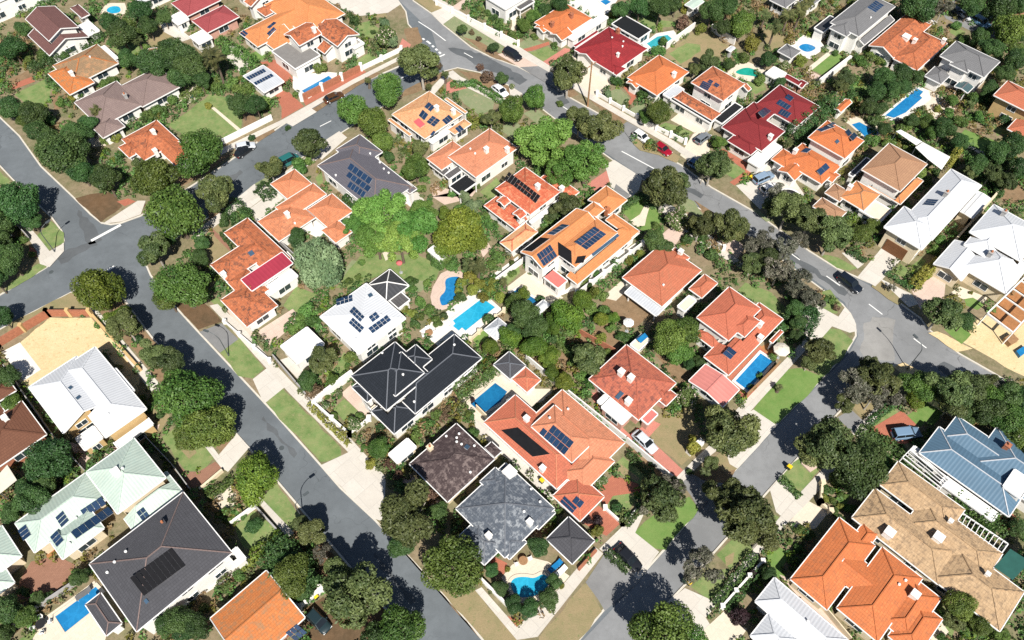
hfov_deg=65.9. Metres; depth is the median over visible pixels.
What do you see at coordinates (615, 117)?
verge
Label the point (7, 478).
shade sail
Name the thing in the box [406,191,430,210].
path
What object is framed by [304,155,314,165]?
shrub
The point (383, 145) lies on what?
tree
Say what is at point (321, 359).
tree
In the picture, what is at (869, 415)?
path
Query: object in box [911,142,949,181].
marquee
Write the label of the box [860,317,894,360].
road
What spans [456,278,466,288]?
shrub
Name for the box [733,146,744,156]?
window
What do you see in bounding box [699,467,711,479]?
palm
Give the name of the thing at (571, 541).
garage
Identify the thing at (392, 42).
tree
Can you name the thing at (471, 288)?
shrub
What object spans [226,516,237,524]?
shrub
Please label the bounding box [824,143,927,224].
house
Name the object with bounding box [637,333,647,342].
tarp
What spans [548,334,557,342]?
shrub
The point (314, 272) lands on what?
tree
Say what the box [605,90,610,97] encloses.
tree
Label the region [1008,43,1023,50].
shrub
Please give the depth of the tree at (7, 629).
88.46 m
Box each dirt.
[7,65,52,83]
[51,91,61,111]
[100,299,232,452]
[147,26,174,45]
[242,112,256,126]
[304,597,359,639]
[560,321,621,380]
[602,294,650,328]
[625,444,661,477]
[655,353,692,386]
[761,29,785,53]
[893,363,917,375]
[929,331,971,351]
[1001,182,1023,205]
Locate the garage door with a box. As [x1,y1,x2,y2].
[882,239,907,260]
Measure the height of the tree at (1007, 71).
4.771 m
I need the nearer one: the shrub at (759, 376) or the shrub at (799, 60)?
the shrub at (759, 376)
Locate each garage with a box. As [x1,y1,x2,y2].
[280,327,324,369]
[546,517,594,564]
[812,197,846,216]
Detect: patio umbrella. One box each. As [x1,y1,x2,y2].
[396,260,402,273]
[623,318,633,332]
[773,343,789,358]
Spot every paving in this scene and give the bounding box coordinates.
[2,343,40,379]
[29,245,36,256]
[45,549,56,557]
[70,424,159,468]
[117,198,135,205]
[176,462,221,487]
[200,554,251,595]
[214,485,236,508]
[225,46,248,70]
[226,308,254,335]
[250,192,282,219]
[258,309,297,344]
[260,60,292,88]
[280,357,303,380]
[293,72,336,91]
[304,70,365,104]
[307,219,323,237]
[342,385,368,414]
[383,252,391,260]
[398,38,410,47]
[403,474,443,506]
[420,290,501,345]
[432,184,475,204]
[446,80,465,93]
[462,370,552,422]
[474,419,554,499]
[480,243,490,256]
[484,557,506,573]
[506,272,562,305]
[569,0,616,18]
[581,506,619,535]
[588,171,609,191]
[591,392,659,442]
[606,280,626,300]
[663,227,683,245]
[671,114,700,132]
[728,346,777,397]
[760,342,775,354]
[779,574,839,631]
[803,71,821,80]
[924,90,958,118]
[930,623,948,639]
[951,287,986,303]
[989,280,1023,333]
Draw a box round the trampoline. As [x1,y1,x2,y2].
[782,188,799,193]
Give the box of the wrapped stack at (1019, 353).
[1015,346,1023,357]
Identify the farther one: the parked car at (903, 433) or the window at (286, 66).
the window at (286, 66)
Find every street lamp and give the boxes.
[41,220,54,251]
[203,329,228,355]
[295,491,308,515]
[906,334,921,368]
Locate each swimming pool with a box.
[50,582,104,636]
[100,3,127,15]
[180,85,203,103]
[299,74,332,98]
[430,270,463,309]
[449,298,498,333]
[466,380,510,414]
[502,557,568,603]
[508,286,539,304]
[598,0,613,6]
[642,30,675,53]
[727,62,766,81]
[732,350,775,392]
[791,35,824,58]
[844,117,882,140]
[882,86,930,120]
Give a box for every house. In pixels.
[0,0,47,22]
[0,381,46,470]
[0,437,182,596]
[25,4,99,62]
[28,346,157,453]
[48,44,120,100]
[74,71,180,144]
[85,492,248,635]
[118,120,187,169]
[138,0,169,10]
[171,0,220,24]
[192,5,239,40]
[210,218,297,331]
[210,570,306,639]
[239,0,344,55]
[240,0,273,19]
[257,169,351,248]
[271,18,364,79]
[317,134,416,214]
[320,283,405,362]
[351,334,481,438]
[388,91,471,151]
[388,423,501,503]
[426,128,517,202]
[455,463,555,565]
[484,167,579,256]
[484,367,624,522]
[486,0,534,23]
[520,185,639,295]
[534,4,608,47]
[573,15,651,80]
[588,344,676,429]
[622,247,717,320]
[626,55,688,104]
[670,66,751,131]
[695,287,783,376]
[721,84,818,174]
[749,577,847,639]
[769,0,819,14]
[771,120,863,190]
[790,517,942,639]
[811,0,895,54]
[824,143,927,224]
[851,461,1023,631]
[868,15,947,72]
[878,169,990,263]
[907,416,1023,522]
[924,41,999,99]
[932,204,1023,300]
[977,277,1023,343]
[987,80,1023,135]
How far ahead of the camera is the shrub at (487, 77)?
143.81 m
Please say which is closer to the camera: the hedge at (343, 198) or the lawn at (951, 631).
the lawn at (951, 631)
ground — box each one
[0,0,410,223]
[0,168,60,293]
[0,289,347,639]
[147,68,854,639]
[414,0,1023,385]
[644,367,1023,639]
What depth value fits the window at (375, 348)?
110.64 m
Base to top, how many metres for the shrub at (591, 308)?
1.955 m
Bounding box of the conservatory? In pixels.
[369,269,409,311]
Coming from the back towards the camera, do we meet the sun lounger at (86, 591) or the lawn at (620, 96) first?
the lawn at (620, 96)
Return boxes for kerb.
[0,2,411,224]
[0,165,64,295]
[0,280,389,612]
[146,67,856,639]
[412,0,1010,382]
[640,364,1018,634]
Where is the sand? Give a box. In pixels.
[17,317,139,394]
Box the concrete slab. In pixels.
[801,463,816,472]
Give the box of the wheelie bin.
[785,464,792,470]
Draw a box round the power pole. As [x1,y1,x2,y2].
[587,62,595,106]
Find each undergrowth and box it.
[0,0,1023,639]
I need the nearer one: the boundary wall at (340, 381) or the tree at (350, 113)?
the boundary wall at (340, 381)
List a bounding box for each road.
[0,1,917,639]
[58,241,96,263]
[77,210,101,244]
[194,170,242,206]
[261,417,296,456]
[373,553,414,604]
[399,0,1022,639]
[448,48,526,84]
[557,95,569,104]
[646,165,702,197]
[787,253,847,295]
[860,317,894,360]
[938,362,960,375]
[942,0,994,36]
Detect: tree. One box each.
[0,36,27,64]
[0,95,20,117]
[0,180,40,226]
[0,208,15,237]
[0,230,12,245]
[0,243,23,275]
[0,271,8,293]
[0,306,13,328]
[0,364,21,386]
[0,393,21,410]
[0,500,19,524]
[0,593,23,624]
[0,624,15,639]
[11,482,51,514]
[12,605,36,627]
[13,21,30,38]
[14,479,32,494]
[15,116,31,125]
[18,101,48,123]
[21,213,41,232]
[21,437,73,480]
[23,120,51,139]
[29,590,44,606]
[33,132,90,180]
[33,475,57,493]
[35,128,64,153]
[59,121,94,149]
[66,160,94,186]
[68,568,89,585]
[69,268,126,311]
[77,115,98,137]
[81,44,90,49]
[88,163,122,196]
[98,13,119,29]
[102,306,133,328]
[105,308,142,343]
[106,18,136,48]
[118,47,135,71]
[128,0,152,18]
[128,157,180,195]
[131,157,143,168]
[133,48,171,76]
[136,230,169,267]
[137,15,157,40]
[138,338,164,365]
[142,183,205,238]
[147,345,184,374]
[148,262,210,308]
[151,287,181,311]
[152,369,224,429]
[154,612,174,639]
[155,10,171,28]
[159,37,197,68]
[162,604,196,633]
[163,369,196,394]
[164,234,175,248]
[166,66,191,90]
[171,51,206,87]
[171,624,191,639]
[172,426,202,450]
[175,128,222,178]
[181,404,236,448]
[183,611,209,639]
[191,70,210,94]
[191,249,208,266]
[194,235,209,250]
[195,173,233,213]
[226,92,252,120]
[234,450,279,507]
[244,95,266,118]
[244,517,263,533]
[254,156,282,180]
[255,531,324,606]
[272,552,308,599]
[273,551,293,564]
[287,227,304,247]
[291,128,328,161]
[291,515,308,530]
[293,236,344,288]
[296,581,314,599]
[297,369,317,391]
[297,518,326,544]
[308,345,337,373]
[312,541,331,563]
[321,561,392,629]
[322,556,353,586]
[328,374,338,385]
[337,94,367,129]
[342,212,370,237]
[351,188,406,232]
[355,220,391,259]
[357,106,388,136]
[360,620,401,639]
[367,436,388,458]
[371,72,402,109]
[372,130,393,152]
[374,603,425,639]
[375,218,423,263]
[379,479,433,548]
[380,19,389,27]
[383,151,394,164]
[386,538,414,557]
[388,36,397,48]
[389,207,437,254]
[396,43,439,89]
[401,152,429,183]
[409,199,438,215]
[412,140,429,157]
[420,533,483,597]
[427,501,447,520]
[432,205,480,253]
[434,236,457,257]
[439,205,456,220]
[456,24,467,33]
[458,190,469,202]
[463,200,482,212]
[465,227,487,253]
[480,109,501,128]
[482,339,498,354]
[485,562,498,577]
[487,42,499,54]
[491,580,508,596]
[495,71,508,85]
[498,95,523,126]
[498,326,521,347]
[504,291,523,308]
[504,593,521,614]
[505,324,521,338]
[510,300,540,327]
[513,115,573,168]
[517,18,530,34]
[518,285,530,299]
[519,336,547,357]
[520,596,538,620]
[521,315,548,337]
[523,84,544,112]
[525,9,540,24]
[527,537,549,557]
[538,3,551,16]
[538,345,561,368]
[538,587,558,609]
[543,212,558,220]
[545,156,573,186]
[545,312,559,334]
[545,364,559,381]
[545,573,562,589]
[549,0,569,10]
[549,192,580,218]
[550,61,566,77]
[551,298,584,331]
[553,54,587,98]
[555,371,573,390]
[563,139,608,185]
[566,105,589,138]
[572,289,592,308]
[572,343,606,375]
[575,109,624,142]
[593,312,608,326]
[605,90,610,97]
[607,312,619,322]
[610,1,629,18]
[627,599,695,639]
[629,0,649,21]
[638,110,650,125]
[638,497,656,514]
[640,474,686,522]
[641,165,687,212]
[643,229,665,251]
[646,99,670,124]
[647,0,669,25]
[653,318,686,355]
[657,239,673,251]
[660,473,686,497]
[666,341,694,364]
[669,0,681,17]
[669,316,701,343]
[670,476,683,489]
[675,172,690,187]
[678,618,708,639]
[682,545,723,583]
[683,358,694,370]
[685,210,715,241]
[688,63,700,78]
[693,355,704,366]
[694,150,731,185]
[696,167,709,184]
[698,0,723,29]
[699,48,718,70]
[700,477,747,507]
[703,456,718,470]
[704,403,760,457]
[712,136,727,148]
[712,208,750,245]
[713,19,732,40]
[714,484,778,545]
[720,0,737,19]
[723,58,735,72]
[730,9,755,41]
[742,236,760,253]
[742,252,764,276]
[742,518,779,550]
[754,226,774,256]
[758,247,778,269]
[760,51,776,69]
[761,197,778,218]
[761,565,776,582]
[763,257,794,285]
[768,182,790,197]
[769,237,798,261]
[770,191,803,229]
[774,77,786,88]
[785,267,812,298]
[785,299,804,317]
[789,279,812,299]
[789,315,807,329]
[789,330,803,342]
[790,231,808,250]
[791,204,829,234]
[793,432,825,466]
[796,286,821,305]
[801,355,816,370]
[804,337,837,363]
[805,415,865,471]
[809,293,825,309]
[816,215,853,255]
[832,78,848,92]
[833,435,888,500]
[834,394,855,413]
[837,67,856,84]
[837,469,866,493]
[838,367,872,404]
[852,224,874,246]
[853,362,902,395]
[858,97,878,118]
[858,355,878,367]
[859,385,887,409]
[864,80,886,100]
[865,218,882,232]
[872,102,888,114]
[873,66,895,85]
[874,373,906,405]
[877,122,891,137]
[883,79,900,104]
[887,283,896,291]
[893,62,912,81]
[897,370,935,401]
[898,0,937,22]
[898,79,912,95]
[902,113,919,131]
[904,386,924,409]
[911,70,924,83]
[919,114,935,131]
[921,297,963,330]
[923,370,974,408]
[925,125,937,141]
[932,117,957,141]
[934,0,955,22]
[936,394,968,417]
[941,589,978,621]
[942,609,966,631]
[945,94,958,108]
[950,132,968,149]
[952,408,974,424]
[954,371,988,402]
[955,312,975,331]
[960,0,985,21]
[963,165,980,178]
[966,153,988,175]
[968,615,992,636]
[970,27,990,45]
[970,397,1008,424]
[978,38,1005,56]
[980,79,999,99]
[981,162,1002,185]
[982,0,1017,23]
[982,384,1006,411]
[983,141,1010,163]
[983,374,1001,391]
[988,404,1023,433]
[989,378,1013,396]
[991,627,1010,639]
[992,381,1023,410]
[993,13,1023,44]
[993,65,1016,83]
[995,172,1017,189]
[998,130,1023,158]
[1003,48,1023,69]
[1005,425,1023,449]
[1008,516,1023,540]
[1009,157,1023,177]
[1011,385,1023,412]
[1013,0,1023,14]
[1017,547,1023,556]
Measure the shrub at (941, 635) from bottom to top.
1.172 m
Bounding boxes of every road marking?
[91,224,120,240]
[621,151,653,168]
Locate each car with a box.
[233,146,254,158]
[235,141,255,148]
[304,607,331,634]
[323,91,344,103]
[490,83,508,97]
[503,45,522,61]
[613,542,642,572]
[631,428,658,454]
[632,128,649,143]
[653,141,672,156]
[686,157,698,172]
[694,132,711,144]
[752,171,774,185]
[759,182,777,194]
[836,271,862,293]
[890,425,922,440]
[951,4,960,16]
[959,9,971,21]
[971,13,991,28]
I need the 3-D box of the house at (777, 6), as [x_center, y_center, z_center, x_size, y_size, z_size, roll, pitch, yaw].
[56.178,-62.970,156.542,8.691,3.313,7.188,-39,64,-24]
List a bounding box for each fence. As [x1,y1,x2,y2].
[3,364,84,469]
[3,583,75,636]
[144,435,190,489]
[255,218,295,258]
[255,506,280,532]
[272,354,310,400]
[476,404,488,418]
[746,361,780,395]
[787,578,852,639]
[927,398,953,418]
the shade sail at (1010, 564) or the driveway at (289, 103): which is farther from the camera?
the driveway at (289, 103)
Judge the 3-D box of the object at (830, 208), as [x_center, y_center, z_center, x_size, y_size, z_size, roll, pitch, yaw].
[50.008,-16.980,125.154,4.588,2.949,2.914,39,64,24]
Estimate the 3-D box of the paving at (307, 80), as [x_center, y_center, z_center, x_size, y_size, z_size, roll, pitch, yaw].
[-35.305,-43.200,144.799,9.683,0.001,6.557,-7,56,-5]
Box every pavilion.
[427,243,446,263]
[493,351,525,381]
[777,44,800,62]
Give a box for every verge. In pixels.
[3,264,45,292]
[7,293,85,336]
[75,192,121,221]
[152,275,221,329]
[173,154,230,186]
[208,201,232,219]
[220,338,263,377]
[255,129,274,141]
[255,178,268,184]
[263,484,299,529]
[267,389,340,461]
[292,529,405,638]
[313,72,380,111]
[368,13,386,17]
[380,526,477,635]
[400,72,441,96]
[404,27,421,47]
[417,0,440,11]
[442,590,515,639]
[444,16,503,52]
[459,71,509,97]
[463,37,514,64]
[524,107,546,123]
[539,584,601,639]
[564,88,578,96]
[591,100,624,123]
[632,139,679,162]
[635,497,697,549]
[678,195,702,215]
[691,568,729,598]
[694,465,735,482]
[695,201,747,237]
[716,452,743,471]
[717,540,752,568]
[725,552,733,565]
[753,210,771,221]
[753,368,821,423]
[781,458,821,493]
[813,329,852,377]
[818,290,841,313]
[820,254,855,270]
[854,397,874,418]
[871,281,903,304]
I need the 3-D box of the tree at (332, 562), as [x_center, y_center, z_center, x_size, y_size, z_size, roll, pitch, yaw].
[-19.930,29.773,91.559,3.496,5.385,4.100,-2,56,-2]
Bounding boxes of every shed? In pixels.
[630,333,649,353]
[684,0,703,16]
[726,46,735,56]
[764,66,786,85]
[784,74,807,93]
[834,99,852,118]
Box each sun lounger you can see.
[75,585,91,600]
[548,558,562,572]
[555,564,567,575]
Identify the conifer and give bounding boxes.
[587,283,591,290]
[589,287,599,298]
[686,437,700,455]
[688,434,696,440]
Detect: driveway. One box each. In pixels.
[88,135,105,146]
[159,22,189,40]
[200,323,237,351]
[219,434,248,471]
[237,184,264,207]
[253,368,283,403]
[275,89,303,118]
[320,131,346,159]
[320,452,385,519]
[327,0,399,15]
[432,8,453,24]
[453,0,469,9]
[498,53,536,66]
[509,87,520,97]
[521,66,568,93]
[543,48,570,64]
[571,54,610,97]
[586,553,639,610]
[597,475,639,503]
[599,515,658,578]
[605,160,641,197]
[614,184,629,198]
[622,122,643,141]
[640,445,682,476]
[671,588,714,639]
[680,128,709,160]
[683,474,722,509]
[702,612,746,639]
[714,236,743,258]
[727,410,775,468]
[736,181,771,208]
[757,163,804,195]
[770,481,795,515]
[789,502,826,531]
[802,314,831,338]
[837,411,862,431]
[858,248,899,285]
[868,410,919,446]
[912,276,945,310]
[963,312,1023,375]
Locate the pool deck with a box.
[32,581,105,639]
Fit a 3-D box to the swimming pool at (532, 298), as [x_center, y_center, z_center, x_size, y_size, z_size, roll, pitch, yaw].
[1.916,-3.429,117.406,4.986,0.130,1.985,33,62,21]
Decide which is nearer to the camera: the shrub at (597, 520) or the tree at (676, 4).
the shrub at (597, 520)
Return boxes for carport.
[171,12,190,32]
[189,30,213,51]
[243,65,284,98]
[688,364,739,406]
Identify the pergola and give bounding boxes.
[898,448,948,489]
[958,513,1008,552]
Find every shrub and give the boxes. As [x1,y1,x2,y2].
[13,236,22,242]
[16,585,29,596]
[18,236,29,243]
[23,55,33,65]
[28,251,35,257]
[36,48,45,58]
[41,592,51,604]
[44,114,56,125]
[55,98,65,106]
[60,51,68,59]
[67,94,75,101]
[99,79,108,87]
[99,138,107,144]
[99,445,107,451]
[106,76,117,82]
[110,134,121,142]
[121,16,136,26]
[131,335,141,343]
[134,27,141,35]
[138,394,146,404]
[140,44,150,49]
[141,109,154,121]
[144,405,153,412]
[150,104,160,114]
[155,412,164,419]
[159,106,168,116]
[167,94,177,104]
[198,603,208,613]
[204,102,211,108]
[210,82,224,95]
[219,213,228,227]
[220,507,229,515]
[221,46,230,55]
[221,580,233,593]
[224,76,237,88]
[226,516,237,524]
[230,507,242,515]
[231,84,246,94]
[232,569,245,581]
[240,81,255,94]
[248,134,255,140]
[258,96,270,109]
[286,325,298,334]
[291,157,307,173]
[292,92,298,98]
[293,313,305,328]
[296,272,301,283]
[297,302,318,317]
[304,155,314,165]
[304,382,323,399]
[305,316,321,327]
[312,62,327,73]
[315,306,324,314]
[322,401,330,409]
[330,411,337,419]
[336,389,342,397]
[343,351,357,362]
[345,278,353,285]
[347,416,361,429]
[349,14,358,25]
[354,273,362,279]
[355,412,363,418]
[357,259,365,265]
[360,444,366,451]
[365,458,377,469]
[375,24,396,46]
[375,423,386,433]
[376,433,387,441]
[383,458,395,471]
[392,469,402,480]
[400,305,408,313]
[401,148,410,154]
[404,276,418,285]
[407,309,417,317]
[409,285,416,293]
[410,319,420,328]
[410,428,422,444]
[414,313,424,320]
[415,296,425,308]
[416,185,426,191]
[419,176,428,182]
[421,418,435,432]
[423,279,430,286]
[423,304,434,315]
[426,253,432,260]
[428,489,439,501]
[430,409,444,420]
[431,257,444,270]
[431,315,442,327]
[439,411,451,422]
[440,312,447,320]
[443,256,451,263]
[445,405,451,412]
[446,259,458,271]
[447,190,456,197]
[453,292,466,301]
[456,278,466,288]
[463,271,476,282]
[463,410,474,421]
[467,284,477,295]
[468,427,479,436]
[474,278,485,288]
[476,6,484,12]
[476,63,483,70]
[477,291,488,302]
[481,70,494,82]
[482,314,495,324]
[484,9,490,15]
[484,284,495,296]
[485,222,492,229]
[486,259,497,270]
[487,278,498,285]
[488,13,497,21]
[491,251,501,263]
[493,17,503,28]
[494,292,505,303]
[507,30,516,38]
[507,270,516,276]
[516,29,522,37]
[530,33,538,39]
[535,295,544,300]
[539,225,547,233]
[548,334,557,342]
[549,515,557,523]
[556,100,563,106]
[556,508,563,515]
[563,327,574,335]
[567,359,575,367]
[573,370,587,382]
[580,277,589,287]
[580,515,593,524]
[585,302,598,315]
[585,375,595,389]
[590,525,603,535]
[593,270,599,276]
[593,290,608,301]
[593,515,602,525]
[594,332,606,343]
[595,475,607,484]
[598,305,609,314]
[605,323,615,332]
[606,348,611,355]
[608,12,617,19]
[610,76,622,84]
[611,501,622,512]
[615,332,630,342]
[625,255,633,265]
[635,249,643,260]
[636,90,648,99]
[650,45,665,55]
[652,221,660,229]
[658,36,667,45]
[664,205,687,230]
[674,386,697,409]
[676,15,690,29]
[680,2,687,13]
[681,234,694,244]
[686,468,693,474]
[695,23,706,34]
[698,234,708,240]
[704,248,718,260]
[727,607,750,625]
[738,52,749,63]
[744,36,759,52]
[748,570,756,578]
[753,73,765,85]
[756,372,762,379]
[768,353,777,360]
[774,321,786,332]
[778,60,791,70]
[781,314,793,326]
[785,537,793,544]
[787,556,795,564]
[793,54,807,67]
[793,523,804,534]
[793,543,803,553]
[804,531,815,537]
[820,484,835,494]
[822,493,828,502]
[827,496,836,504]
[829,298,835,304]
[829,472,839,486]
[832,49,838,55]
[832,507,838,516]
[833,303,839,310]
[835,503,844,510]
[838,492,848,499]
[843,504,856,513]
[846,219,853,227]
[847,89,858,99]
[853,55,867,66]
[854,92,863,101]
[858,142,867,151]
[864,134,881,146]
[865,51,877,60]
[866,115,880,126]
[874,56,884,64]
[881,138,894,146]
[895,122,912,131]
[902,138,908,144]
[902,145,911,152]
[916,168,926,178]
[922,176,933,185]
[928,244,939,254]
[932,168,939,176]
[934,104,940,111]
[934,234,946,244]
[936,632,948,639]
[944,107,953,118]
[950,21,961,29]
[953,115,968,127]
[958,34,969,43]
[958,626,970,638]
[963,92,979,104]
[968,43,977,48]
[970,110,983,122]
[976,95,991,105]
[990,186,1004,198]
[994,159,1008,170]
[997,115,1011,124]
[1001,515,1014,521]
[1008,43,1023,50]
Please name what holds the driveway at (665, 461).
on the ground at (435, 538)
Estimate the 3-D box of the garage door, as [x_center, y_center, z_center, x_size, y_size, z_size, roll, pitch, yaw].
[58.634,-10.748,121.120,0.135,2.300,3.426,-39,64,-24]
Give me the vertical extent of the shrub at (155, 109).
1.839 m
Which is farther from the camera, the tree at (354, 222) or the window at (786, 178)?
the window at (786, 178)
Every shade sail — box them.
[0,465,16,500]
[994,549,1023,580]
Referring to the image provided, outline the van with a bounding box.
[278,152,299,169]
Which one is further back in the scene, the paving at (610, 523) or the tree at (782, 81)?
the tree at (782, 81)
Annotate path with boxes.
[8,77,34,89]
[19,222,63,266]
[90,308,158,392]
[103,201,144,223]
[171,58,397,177]
[192,138,339,236]
[206,447,224,466]
[208,228,232,250]
[210,304,384,482]
[212,107,239,130]
[261,499,293,536]
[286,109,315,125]
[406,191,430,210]
[431,76,448,93]
[433,0,698,159]
[448,70,511,107]
[475,547,602,639]
[491,257,517,276]
[511,17,516,31]
[524,42,549,50]
[554,240,644,297]
[623,85,635,107]
[631,205,648,226]
[656,205,742,266]
[677,446,715,480]
[709,464,834,603]
[719,149,750,184]
[736,339,807,417]
[808,50,831,70]
[808,304,856,332]
[842,253,863,268]
[853,405,880,435]
[879,278,917,306]
[966,145,984,155]
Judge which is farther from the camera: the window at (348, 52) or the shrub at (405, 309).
the window at (348, 52)
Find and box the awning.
[893,130,921,150]
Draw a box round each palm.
[89,104,101,116]
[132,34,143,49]
[199,44,218,76]
[201,47,227,83]
[364,77,370,88]
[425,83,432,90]
[441,71,448,83]
[462,258,475,272]
[468,256,485,278]
[499,277,506,289]
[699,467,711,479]
[758,7,770,30]
[767,19,782,46]
[775,384,783,392]
[779,6,795,33]
[783,137,793,149]
[792,0,808,30]
[801,0,815,19]
[964,100,974,113]
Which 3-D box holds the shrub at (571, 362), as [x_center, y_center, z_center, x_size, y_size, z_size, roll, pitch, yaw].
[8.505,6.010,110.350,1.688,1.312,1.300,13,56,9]
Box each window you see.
[0,11,6,18]
[13,448,30,461]
[17,3,26,9]
[64,45,76,53]
[75,418,88,428]
[77,87,89,95]
[78,422,95,433]
[78,537,97,552]
[92,443,102,449]
[96,70,108,79]
[108,130,121,139]
[122,111,134,121]
[135,432,146,441]
[156,95,167,104]
[181,22,187,28]
[186,590,199,601]
[199,7,209,15]
[201,40,211,48]
[214,568,227,578]
[218,24,228,33]
[256,314,269,324]
[268,86,278,94]
[278,283,291,294]
[282,61,289,70]
[304,63,312,72]
[306,40,313,47]
[328,176,336,187]
[344,40,351,48]
[344,48,352,56]
[366,344,378,357]
[388,331,396,340]
[396,127,404,137]
[401,420,413,431]
[401,452,413,463]
[422,402,433,414]
[439,135,447,144]
[444,387,451,396]
[451,172,460,182]
[457,129,465,138]
[481,171,490,182]
[492,7,498,16]
[497,217,505,226]
[501,160,507,168]
[509,9,516,18]
[528,266,538,277]
[530,259,537,267]
[545,281,555,291]
[561,265,569,274]
[600,67,605,75]
[605,413,617,424]
[626,59,633,68]
[640,34,647,43]
[675,104,684,113]
[695,117,702,124]
[699,389,712,401]
[703,91,710,99]
[709,363,722,372]
[723,100,731,110]
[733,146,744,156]
[772,3,782,12]
[780,121,788,127]
[782,174,789,181]
[798,588,814,602]
[799,174,808,182]
[828,40,839,49]
[833,33,841,39]
[844,202,857,211]
[845,618,862,632]
[860,214,872,224]
[873,52,884,59]
[889,495,906,508]
[896,237,906,245]
[904,561,916,571]
[917,460,933,473]
[935,585,947,594]
[937,270,952,282]
[945,78,956,86]
[967,73,977,80]
[972,279,988,291]
[999,112,1012,121]
[1006,105,1016,112]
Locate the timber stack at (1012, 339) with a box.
[1002,334,1018,346]
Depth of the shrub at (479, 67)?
146.25 m
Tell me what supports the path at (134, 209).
on the ground at (396, 18)
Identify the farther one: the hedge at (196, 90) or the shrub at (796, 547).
the hedge at (196, 90)
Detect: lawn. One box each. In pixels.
[0,172,9,184]
[15,80,50,103]
[19,631,34,639]
[37,221,63,249]
[111,42,139,53]
[136,384,169,430]
[162,429,212,470]
[169,94,241,140]
[178,78,195,98]
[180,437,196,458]
[192,225,235,264]
[211,297,225,308]
[232,210,242,223]
[234,511,276,551]
[250,51,271,60]
[283,287,316,313]
[315,171,322,184]
[326,353,348,381]
[333,399,357,420]
[336,254,438,287]
[339,260,355,281]
[351,53,377,65]
[357,21,378,37]
[406,280,430,291]
[455,88,493,114]
[473,330,488,346]
[476,5,504,25]
[480,178,500,198]
[497,122,520,139]
[504,267,519,283]
[519,36,542,52]
[530,46,557,60]
[607,494,634,517]
[611,87,629,105]
[612,457,644,484]
[616,464,639,481]
[621,201,660,231]
[630,102,645,113]
[632,16,675,28]
[650,407,701,465]
[659,122,692,137]
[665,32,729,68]
[669,43,700,63]
[726,160,744,178]
[737,283,790,315]
[745,80,765,93]
[765,547,790,578]
[813,54,843,75]
[839,494,851,504]
[850,74,868,93]
[874,408,897,425]
[891,264,911,278]
[907,402,942,426]
[913,258,925,270]
[937,603,953,639]
[944,326,970,343]
[949,24,965,36]
[962,130,997,150]
[965,298,983,309]
[993,123,1008,135]
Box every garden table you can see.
[35,619,44,628]
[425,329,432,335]
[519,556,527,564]
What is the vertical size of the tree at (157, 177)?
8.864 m
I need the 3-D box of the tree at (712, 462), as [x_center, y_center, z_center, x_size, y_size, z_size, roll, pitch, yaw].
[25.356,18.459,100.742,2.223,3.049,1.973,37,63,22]
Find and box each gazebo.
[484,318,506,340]
[536,300,549,315]
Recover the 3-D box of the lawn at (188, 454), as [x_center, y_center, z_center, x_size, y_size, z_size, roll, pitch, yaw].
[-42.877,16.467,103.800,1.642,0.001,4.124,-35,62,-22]
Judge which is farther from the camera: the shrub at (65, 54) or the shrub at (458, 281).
the shrub at (65, 54)
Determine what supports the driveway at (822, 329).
on the ground at (435, 538)
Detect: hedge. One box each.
[26,29,105,75]
[179,76,220,102]
[204,474,234,501]
[214,35,259,65]
[219,229,234,249]
[220,197,254,226]
[237,557,258,571]
[248,528,283,561]
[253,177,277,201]
[306,401,351,447]
[341,193,354,208]
[450,78,503,103]
[452,355,499,401]
[469,116,482,129]
[543,317,589,375]
[604,548,631,574]
[621,191,650,211]
[625,450,655,478]
[626,502,642,528]
[710,551,758,607]
[724,567,762,615]
[777,475,802,499]
[782,91,843,145]
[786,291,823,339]
[846,247,868,263]
[854,423,911,464]
[865,403,895,426]
[884,270,913,290]
[908,257,937,291]
[940,144,966,172]
[947,489,1008,540]
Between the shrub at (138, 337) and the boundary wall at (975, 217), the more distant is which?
the boundary wall at (975, 217)
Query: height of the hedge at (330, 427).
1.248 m
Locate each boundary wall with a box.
[0,307,94,347]
[91,313,141,371]
[198,469,223,489]
[221,114,272,143]
[222,318,271,362]
[229,505,255,524]
[295,584,324,611]
[299,62,362,101]
[311,369,352,403]
[311,401,371,437]
[363,45,402,69]
[435,0,519,45]
[468,307,505,341]
[480,578,512,610]
[495,204,588,279]
[526,355,673,478]
[569,324,618,353]
[575,240,644,294]
[577,549,596,570]
[595,90,638,118]
[603,504,636,526]
[640,120,687,144]
[664,204,725,250]
[666,22,695,48]
[686,438,704,455]
[710,24,735,44]
[718,558,765,609]
[817,479,834,514]
[819,55,851,83]
[954,189,1001,239]
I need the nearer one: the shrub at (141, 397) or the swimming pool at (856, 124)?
the shrub at (141, 397)
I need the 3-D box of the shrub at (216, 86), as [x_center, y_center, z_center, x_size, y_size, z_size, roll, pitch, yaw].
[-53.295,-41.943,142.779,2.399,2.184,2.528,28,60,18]

